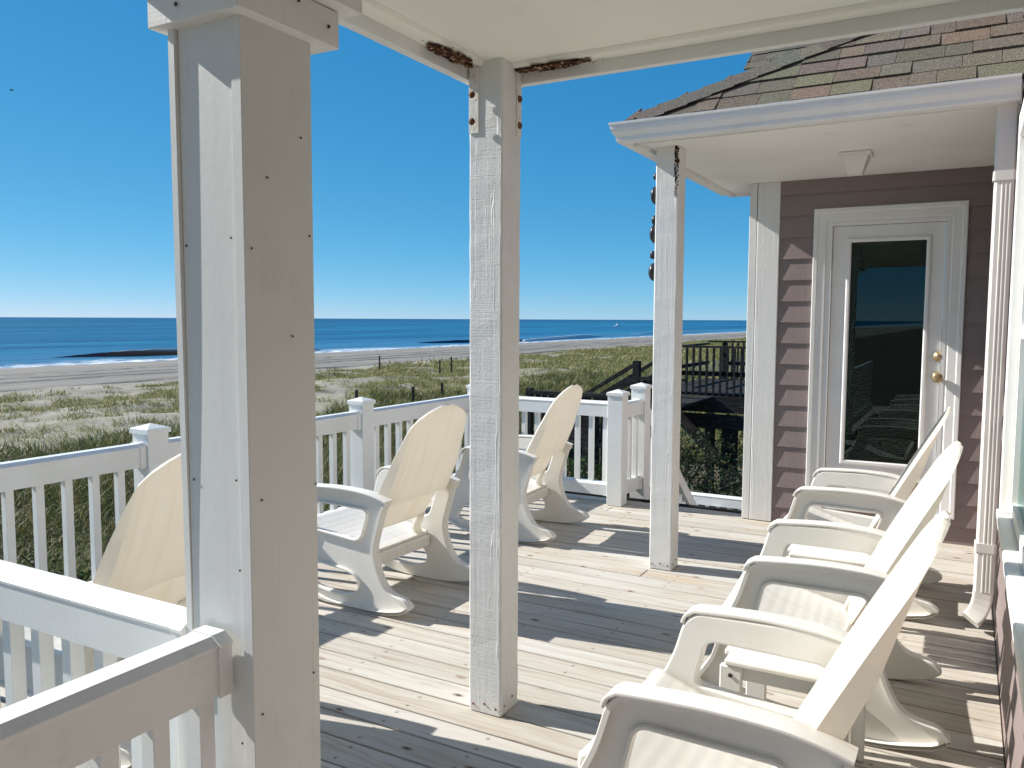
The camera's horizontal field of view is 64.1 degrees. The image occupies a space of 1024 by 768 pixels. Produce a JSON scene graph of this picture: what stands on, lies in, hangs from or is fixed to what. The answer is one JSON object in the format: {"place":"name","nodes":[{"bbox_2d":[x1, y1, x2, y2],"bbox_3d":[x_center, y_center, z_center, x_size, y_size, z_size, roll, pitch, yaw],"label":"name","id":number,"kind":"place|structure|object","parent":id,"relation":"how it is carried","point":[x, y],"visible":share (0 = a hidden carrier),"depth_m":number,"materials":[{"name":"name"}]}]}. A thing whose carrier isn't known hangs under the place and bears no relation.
{"place":"outdoors","nodes":[
{"label":"outdoors","id":0,"kind":"place"},
{"bbox_2d":[0,317,746,368],"bbox_3d":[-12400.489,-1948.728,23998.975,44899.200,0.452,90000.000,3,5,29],"label":"sea","id":1,"kind":"structure","parent":0,"point":[32,341],"depth_m":375.36,"materials":[{"name":"liquid"}]},
{"bbox_2d":[50,349,319,357],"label":"breaking wave","id":2,"kind":"object","parent":1,"relation":"on","point":[151,352],"visible":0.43,"depth_m":147.35,"materials":[{"name":"liquid"}]},
{"bbox_2d":[416,340,469,342],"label":"rising wave","id":3,"kind":"object","parent":1,"relation":"on","point":[458,341],"visible":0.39,"depth_m":238.96,"materials":[{"name":"blue liquid"}]},
{"bbox_2d":[522,334,598,341],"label":"foaming wave","id":4,"kind":"object","parent":1,"relation":"on","point":[561,337],"visible":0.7,"depth_m":285.86,"materials":[{"name":"liquid"}]},
{"bbox_2d":[637,331,707,333],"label":"foam","id":5,"kind":"object","parent":1,"relation":"on","point":[688,331],"visible":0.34,"depth_m":466.56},
{"bbox_2d":[0,332,936,574],"bbox_3d":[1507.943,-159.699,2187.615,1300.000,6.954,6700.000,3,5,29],"label":"sand ground","id":6,"kind":"structure","parent":0,"point":[91,378],"depth_m":66.14,"materials":[{"name":"beige sand"}]},
{"bbox_2d":[0,530,91,581],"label":"shrub","id":7,"kind":"object","parent":6,"relation":"on","point":[60,573],"depth_m":8.55,"materials":[{"name":"green plant"}]},
{"bbox_2d":[0,366,744,580],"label":"beach grass","id":8,"kind":"structure","parent":6,"relation":"on","point":[80,485],"depth_m":21.95,"materials":[{"name":"green plant"}]},
{"bbox_2d":[0,337,745,458],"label":"dune tufts","id":9,"kind":"object","parent":6,"relation":"on","point":[421,374],"visible":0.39,"depth_m":51.53,"materials":[{"name":"green plant"}]},
{"bbox_2d":[411,387,413,401],"bbox_3d":[-4.458,0.765,36.761,0.120,1.302,0.090,3,5,29],"label":"wooden stake","id":10,"kind":"object","parent":6,"relation":"on","point":[412,397],"visible":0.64,"depth_m":36.70,"materials":[{"name":"black wood"}]},
{"bbox_2d":[519,446,601,479],"bbox_3d":[0.058,1.825,11.076,3.304,2.238,2.814,0,5,-1],"label":"shrub","id":11,"kind":"object","parent":6,"relation":"on","point":[570,467],"visible":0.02,"depth_m":11.60,"materials":[{"name":"green plant"}]},
{"bbox_2d":[526,388,630,478],"bbox_3d":[1.167,1.733,13.258,2.110,3.260,0.120,3,5,29],"label":"picket fence","id":12,"kind":"object","parent":6,"relation":"on","point":[531,392],"visible":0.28,"depth_m":13.16,"materials":[{"name":"black wood"}]},
{"bbox_2d":[374,335,941,369],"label":"dune grass","id":13,"kind":"structure","parent":6,"relation":"on","point":[636,349],"depth_m":83.39,"materials":[{"name":"green plant"}]},
{"bbox_2d":[594,403,734,505],"bbox_3d":[2.361,1.455,14.350,3.376,2.466,2.950,3,5,29],"label":"shrub","id":14,"kind":"object","parent":6,"relation":"on","point":[688,455],"visible":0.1,"depth_m":13.81,"materials":[{"name":"green plant"}]},
{"bbox_2d":[649,408,696,504],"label":"deck stairs","id":15,"kind":"structure","parent":6,"relation":"on","point":[685,496],"depth_m":8.00,"materials":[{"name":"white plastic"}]},
{"bbox_2d":[630,383,651,499],"bbox_3d":[1.097,0.619,7.012,0.145,1.268,0.145,3,5,29],"label":"railing post","id":16,"kind":"object","parent":15,"relation":"attached to","point":[642,391],"visible":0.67,"depth_m":6.94,"materials":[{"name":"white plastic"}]},
{"bbox_2d":[627,399,643,492],"bbox_3d":[0.975,0.516,6.808,0.106,0.761,0.332,3,5,33],"label":"deck railing","id":17,"kind":"object","parent":16,"relation":"attached to","point":[635,411],"visible":0.62,"depth_m":6.83,"materials":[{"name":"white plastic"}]},
{"bbox_2d":[691,492,741,510],"bbox_3d":[2.777,1.716,9.073,2.600,0.876,0.106,3,5,29],"label":"deck railing","id":18,"kind":"object","parent":15,"relation":"attached to","point":[718,501],"visible":0.09,"depth_m":9.25,"materials":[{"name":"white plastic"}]},
{"bbox_2d":[679,445,742,509],"bbox_3d":[3.148,1.833,12.228,2.717,2.010,3.212,3,5,29],"label":"shrub","id":19,"kind":"object","parent":6,"relation":"on","point":[717,489],"visible":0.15,"depth_m":12.45,"materials":[{"name":"green plant"}]},
{"bbox_2d":[716,413,743,474],"bbox_3d":[6.005,1.337,16.956,2.371,2.427,3.846,-3,6,-35],"label":"shrub","id":20,"kind":"object","parent":6,"relation":"on","point":[740,453],"visible":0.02,"depth_m":17.79,"materials":[{"name":"green plant"}]},
{"bbox_2d":[568,340,938,505],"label":"beach walkway","id":21,"kind":"structure","parent":6,"relation":"on","point":[723,393],"depth_m":15.97,"materials":[{"name":"black wood"}]},
{"bbox_2d":[0,0,946,319],"label":"sky","id":22,"kind":"structure","parent":0,"point":[87,230],"materials":[{"name":"blue"}]},
{"bbox_2d":[565,491,741,513],"bbox_3d":[-0.858,1.433,2.518,4.160,0.258,9.560,3,5,29],"label":"deck framing","id":23,"kind":"object","parent":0,"point":[684,505],"visible":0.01,"depth_m":6.68,"materials":[{"name":"wood"}]},
{"bbox_2d":[0,493,1004,767],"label":"deck boards","id":24,"kind":"object","parent":23,"relation":"on","point":[602,607],"visible":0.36,"depth_m":3.73,"materials":[{"name":"beige wood"}]},
{"bbox_2d":[0,453,185,767],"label":"rocking chair","id":25,"kind":"object","parent":24,"relation":"on","point":[144,554],"visible":0.27,"depth_m":2.77,"materials":[{"name":"white plastic"}]},
{"bbox_2d":[129,423,170,490],"bbox_3d":[-1.921,0.676,4.374,0.145,0.941,0.145,3,5,29],"label":"railing post","id":26,"kind":"object","parent":24,"relation":"on","point":[153,438],"visible":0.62,"depth_m":4.30,"materials":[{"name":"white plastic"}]},
{"bbox_2d":[0,442,146,582],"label":"deck railing","id":27,"kind":"object","parent":26,"relation":"attached to","point":[36,474],"visible":0.66,"depth_m":3.94,"materials":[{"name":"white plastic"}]},
{"bbox_2d":[169,411,360,514],"bbox_3d":[-1.500,0.630,5.128,0.106,0.776,1.601,3,5,29],"label":"deck railing","id":28,"kind":"object","parent":26,"relation":"attached to","point":[333,425],"visible":0.25,"depth_m":5.59,"materials":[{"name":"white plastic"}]},
{"bbox_2d":[147,0,361,767],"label":"boxed column","id":29,"kind":"structure","parent":24,"relation":"on","point":[240,106],"depth_m":1.70,"materials":[{"name":"white wood"}]},
{"bbox_2d":[0,625,232,767],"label":"deck railing","id":30,"kind":"object","parent":29,"relation":"attached to","point":[96,719],"visible":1,"depth_m":1.51,"materials":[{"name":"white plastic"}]},
{"bbox_2d":[347,397,375,490],"bbox_3d":[-1.079,0.560,5.881,0.145,0.941,0.145,3,5,29],"label":"railing post","id":31,"kind":"object","parent":24,"relation":"on","point":[362,456],"visible":0.71,"depth_m":5.82,"materials":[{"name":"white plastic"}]},
{"bbox_2d":[374,394,469,494],"bbox_3d":[-0.695,0.520,6.570,0.106,0.776,1.451,3,5,29],"label":"deck railing","id":32,"kind":"object","parent":31,"relation":"attached to","point":[387,416],"visible":0.23,"depth_m":6.24,"materials":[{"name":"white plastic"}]},
{"bbox_2d":[317,404,469,614],"bbox_3d":[-0.713,0.614,4.500,0.884,1.056,0.698,3,5,30],"label":"rocking chair","id":33,"kind":"object","parent":24,"relation":"on","point":[363,535],"visible":0.84,"depth_m":4.32,"materials":[{"name":"white plastic"}]},
{"bbox_2d":[466,384,469,393],"bbox_3d":[-0.310,0.454,7.257,0.145,0.941,0.145,3,5,29],"label":"railing post","id":34,"kind":"object","parent":24,"relation":"on","point":[468,388],"visible":0.09,"depth_m":7.19,"materials":[{"name":"white wood"}]},
{"bbox_2d":[468,58,522,716],"bbox_3d":[-0.066,0.044,3.068,0.156,2.420,0.167,3,5,29],"label":"porch post","id":35,"kind":"object","parent":24,"relation":"on","point":[495,100],"visible":0.98,"depth_m":3.02,"materials":[{"name":"paint"}]},
{"bbox_2d":[448,384,589,543],"bbox_3d":[0.038,0.513,5.823,0.884,1.056,0.698,2,5,26],"label":"rocking chair","id":36,"kind":"object","parent":24,"relation":"on","point":[545,443],"visible":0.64,"depth_m":5.70,"materials":[{"name":"white plastic"}]},
{"bbox_2d":[606,389,629,506],"bbox_3d":[0.852,0.511,6.612,0.145,0.941,0.145,3,5,29],"label":"railing post","id":37,"kind":"object","parent":24,"relation":"on","point":[617,433],"visible":1,"depth_m":6.56,"materials":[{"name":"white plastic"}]},
{"bbox_2d":[519,396,607,495],"bbox_3d":[0.271,0.497,6.936,1.201,0.771,0.106,3,5,29],"label":"deck railing","id":38,"kind":"object","parent":37,"relation":"attached to","point":[591,409],"visible":0.27,"depth_m":6.74,"materials":[{"name":"white wood"}]},
{"bbox_2d":[649,145,685,570],"bbox_3d":[0.928,-0.134,4.883,0.142,2.495,0.144,3,5,29],"label":"porch post","id":39,"kind":"object","parent":24,"relation":"on","point":[668,311],"visible":1,"depth_m":4.83,"materials":[{"name":"paint"}]},
{"bbox_2d":[648,173,655,280],"bbox_3d":[0.851,-0.984,4.862,0.063,0.739,0.110,3,5,29],"label":"hanging ornament","id":40,"kind":"object","parent":39,"relation":"hanging from","point":[652,238],"visible":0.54,"depth_m":4.84,"materials":[{"name":"black metal"}]},
{"bbox_2d":[578,511,950,767],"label":"rocking chair","id":41,"kind":"object","parent":24,"relation":"on","point":[677,712],"visible":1,"depth_m":1.96,"materials":[{"name":"white plastic"}]},
{"bbox_2d":[719,646,865,761],"bbox_3d":[0.934,1.080,2.706,0.410,0.423,0.410,3,5,29],"label":"side table","id":42,"kind":"object","parent":24,"relation":"on","point":[758,672],"visible":0.23,"depth_m":2.59,"materials":[{"name":"white plastic"}]},
{"bbox_2d":[786,544,869,566],"bbox_3d":[1.543,0.989,3.898,0.410,0.423,0.410,3,5,29],"label":"side table","id":43,"kind":"object","parent":24,"relation":"on","point":[829,554],"visible":0.14,"depth_m":3.77,"materials":[{"name":"white plastic"}]},
{"bbox_2d":[700,441,962,750],"bbox_3d":[1.246,0.724,3.223,0.885,1.056,0.698,2,5,25],"label":"rocking chair","id":44,"kind":"object","parent":24,"relation":"on","point":[828,593],"visible":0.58,"depth_m":3.05,"materials":[{"name":"white plastic"}]},
{"bbox_2d":[782,406,951,618],"bbox_3d":[1.887,0.627,4.482,0.885,1.056,0.698,3,5,29],"label":"rocking chair","id":45,"kind":"object","parent":24,"relation":"on","point":[815,498],"visible":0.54,"depth_m":4.29,"materials":[{"name":"white plastic"}]},
{"bbox_3d":[-2.709,0.784,2.963,0.145,0.941,0.145,3,5,29],"label":"railing post","id":46,"kind":"object","parent":24,"relation":"on","visible":0},
{"bbox_2d":[0,560,189,767],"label":"deck railing","id":47,"kind":"object","parent":46,"relation":"attached to","point":[108,625],"visible":0.55,"depth_m":2.00,"materials":[{"name":"white wood"}]},
{"bbox_2d":[338,0,1023,767],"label":"house","id":48,"kind":"structure","parent":0,"point":[862,352],"depth_m":4.50,"materials":[{"name":"white wood"}]},
{"bbox_2d":[838,149,873,175],"bbox_3d":[2.062,-1.317,4.900,0.180,0.126,0.180,3,5,29],"label":"ceiling light","id":49,"kind":"object","parent":48,"relation":"attached to","point":[856,163],"visible":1,"depth_m":4.85,"materials":[{"name":"white glass"}]},
{"bbox_2d":[805,200,968,521],"bbox_3d":[2.572,-0.158,5.672,0.960,2.132,0.134,3,5,29],"label":"door","id":50,"kind":"structure","parent":48,"relation":"in","point":[880,364],"depth_m":5.67,"materials":[{"name":"white paint"}]},
{"bbox_2d":[996,100,1023,715],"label":"window","id":51,"kind":"structure","parent":48,"relation":"in","point":[1011,499],"depth_m":3.18,"materials":[{"name":"white paint"}]}
]}

